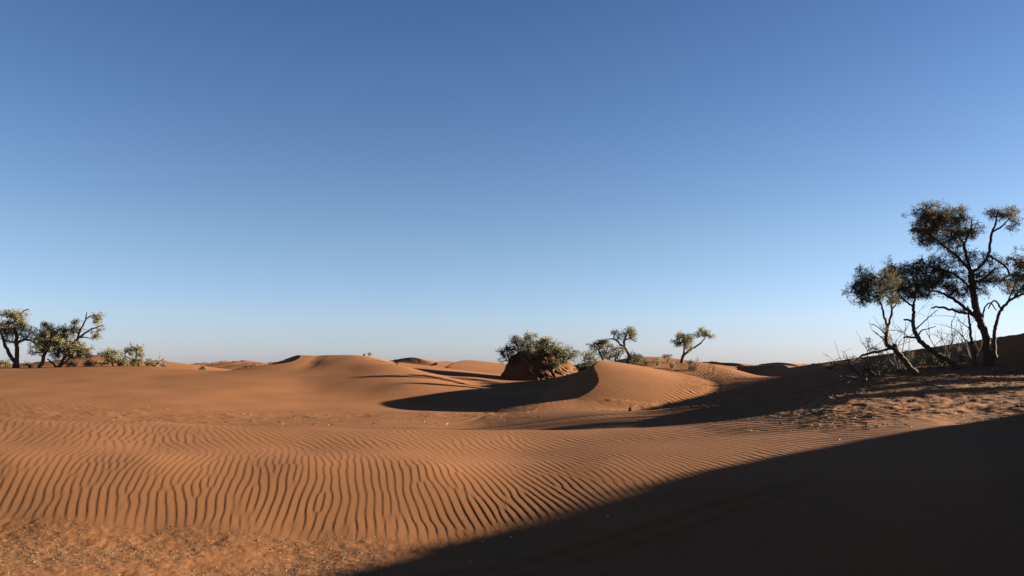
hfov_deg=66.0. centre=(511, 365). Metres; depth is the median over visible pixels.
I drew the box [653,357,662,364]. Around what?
shrub
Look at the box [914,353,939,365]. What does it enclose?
shrub
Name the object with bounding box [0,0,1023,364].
sky
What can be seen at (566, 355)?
shrub
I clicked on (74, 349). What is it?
tamarisk tree
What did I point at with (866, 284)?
tamarisk tree
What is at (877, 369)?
dead shrub
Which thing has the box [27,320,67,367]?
tamarisk tree
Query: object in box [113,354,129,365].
shrub
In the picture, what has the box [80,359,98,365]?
shrub
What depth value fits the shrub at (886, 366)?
27.02 m
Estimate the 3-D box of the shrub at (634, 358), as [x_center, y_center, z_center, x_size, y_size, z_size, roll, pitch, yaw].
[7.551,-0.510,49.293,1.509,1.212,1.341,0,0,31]
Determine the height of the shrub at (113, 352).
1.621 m
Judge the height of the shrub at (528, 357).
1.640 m
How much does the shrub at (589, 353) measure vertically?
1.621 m
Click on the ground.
(941, 493)
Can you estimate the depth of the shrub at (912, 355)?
29.99 m
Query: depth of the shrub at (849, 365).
40.04 m
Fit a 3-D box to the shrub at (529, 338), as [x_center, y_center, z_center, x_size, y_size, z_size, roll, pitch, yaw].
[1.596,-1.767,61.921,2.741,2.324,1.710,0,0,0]
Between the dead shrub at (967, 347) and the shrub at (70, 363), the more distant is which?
the shrub at (70, 363)
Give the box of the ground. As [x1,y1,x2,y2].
[0,333,1023,575]
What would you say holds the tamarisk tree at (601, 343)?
on the ground
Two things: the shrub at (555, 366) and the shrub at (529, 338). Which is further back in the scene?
the shrub at (529, 338)
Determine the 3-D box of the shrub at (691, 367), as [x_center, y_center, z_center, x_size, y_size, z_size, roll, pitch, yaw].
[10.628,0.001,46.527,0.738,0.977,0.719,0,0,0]
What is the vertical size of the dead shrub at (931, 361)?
1.224 m
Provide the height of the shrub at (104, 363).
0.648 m
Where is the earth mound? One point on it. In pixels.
(516, 370)
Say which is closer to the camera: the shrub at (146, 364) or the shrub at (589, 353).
the shrub at (589, 353)
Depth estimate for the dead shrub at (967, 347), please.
28.05 m
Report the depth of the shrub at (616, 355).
52.87 m
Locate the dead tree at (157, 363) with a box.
[146,354,168,366]
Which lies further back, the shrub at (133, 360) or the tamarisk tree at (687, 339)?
the shrub at (133, 360)
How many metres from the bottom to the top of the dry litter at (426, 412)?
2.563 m
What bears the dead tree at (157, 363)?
on the ground
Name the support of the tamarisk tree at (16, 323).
on the ground
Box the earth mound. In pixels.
[501,348,576,380]
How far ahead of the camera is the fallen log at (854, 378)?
24.40 m
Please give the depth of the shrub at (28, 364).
60.94 m
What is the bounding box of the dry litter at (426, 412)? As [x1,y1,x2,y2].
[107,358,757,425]
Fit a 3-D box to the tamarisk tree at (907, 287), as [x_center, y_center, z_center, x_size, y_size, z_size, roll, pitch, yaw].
[13.520,-1.748,26.332,2.727,4.077,1.847,0,0,0]
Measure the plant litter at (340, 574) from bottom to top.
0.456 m
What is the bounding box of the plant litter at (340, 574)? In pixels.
[0,482,900,575]
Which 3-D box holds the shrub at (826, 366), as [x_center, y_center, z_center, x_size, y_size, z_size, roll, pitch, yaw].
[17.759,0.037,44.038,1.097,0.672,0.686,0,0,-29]
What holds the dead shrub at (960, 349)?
on the ground
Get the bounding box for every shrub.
[0,359,11,366]
[23,361,33,367]
[64,360,78,366]
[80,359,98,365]
[95,361,110,365]
[97,347,125,365]
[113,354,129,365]
[129,357,144,365]
[144,359,153,365]
[494,343,515,366]
[504,334,528,352]
[519,345,538,362]
[521,331,539,350]
[525,361,536,373]
[531,335,565,356]
[546,343,584,366]
[547,358,562,369]
[573,362,588,372]
[581,349,598,365]
[605,350,626,360]
[623,352,643,363]
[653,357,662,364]
[661,354,671,361]
[686,358,696,370]
[822,362,838,369]
[823,333,880,377]
[836,356,861,368]
[860,361,882,375]
[863,348,906,376]
[869,301,928,369]
[876,362,894,371]
[905,350,913,360]
[909,341,958,367]
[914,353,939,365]
[922,304,965,356]
[931,303,994,363]
[952,332,979,360]
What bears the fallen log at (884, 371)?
on the ground
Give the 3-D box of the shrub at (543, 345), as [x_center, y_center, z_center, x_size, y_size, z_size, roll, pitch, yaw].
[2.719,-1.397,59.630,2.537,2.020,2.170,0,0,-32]
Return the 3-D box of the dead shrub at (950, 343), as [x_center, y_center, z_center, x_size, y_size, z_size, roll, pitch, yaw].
[15.904,-1.106,29.050,1.487,2.402,2.456,0,0,-16]
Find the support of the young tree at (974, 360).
on the ground
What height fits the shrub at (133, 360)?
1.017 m
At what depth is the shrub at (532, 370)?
58.25 m
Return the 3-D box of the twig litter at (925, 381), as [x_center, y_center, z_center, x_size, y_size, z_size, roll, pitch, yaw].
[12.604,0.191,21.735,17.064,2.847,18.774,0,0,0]
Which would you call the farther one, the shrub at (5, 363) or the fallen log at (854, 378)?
the shrub at (5, 363)
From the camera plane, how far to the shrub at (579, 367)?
54.81 m
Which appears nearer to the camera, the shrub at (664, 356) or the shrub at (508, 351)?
the shrub at (664, 356)
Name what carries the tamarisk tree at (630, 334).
on the ground
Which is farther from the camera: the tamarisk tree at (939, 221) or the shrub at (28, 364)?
the shrub at (28, 364)
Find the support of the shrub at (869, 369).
on the ground
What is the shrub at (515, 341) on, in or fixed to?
on the earth mound
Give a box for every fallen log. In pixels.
[829,372,866,385]
[854,356,887,372]
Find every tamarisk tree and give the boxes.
[0,308,37,367]
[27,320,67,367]
[46,311,107,366]
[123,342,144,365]
[585,338,616,360]
[609,326,638,356]
[671,327,714,362]
[841,263,918,374]
[877,254,960,368]
[899,199,1023,366]
[988,245,1023,358]
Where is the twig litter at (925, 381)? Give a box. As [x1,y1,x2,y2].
[729,353,1023,430]
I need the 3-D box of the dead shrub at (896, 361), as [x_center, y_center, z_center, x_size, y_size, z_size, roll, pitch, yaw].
[13.136,-1.041,27.068,2.139,2.531,1.514,0,0,-32]
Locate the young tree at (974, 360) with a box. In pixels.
[955,305,977,366]
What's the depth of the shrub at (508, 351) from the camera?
59.45 m
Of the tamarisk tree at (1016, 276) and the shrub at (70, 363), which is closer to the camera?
the tamarisk tree at (1016, 276)
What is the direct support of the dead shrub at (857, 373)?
on the ground

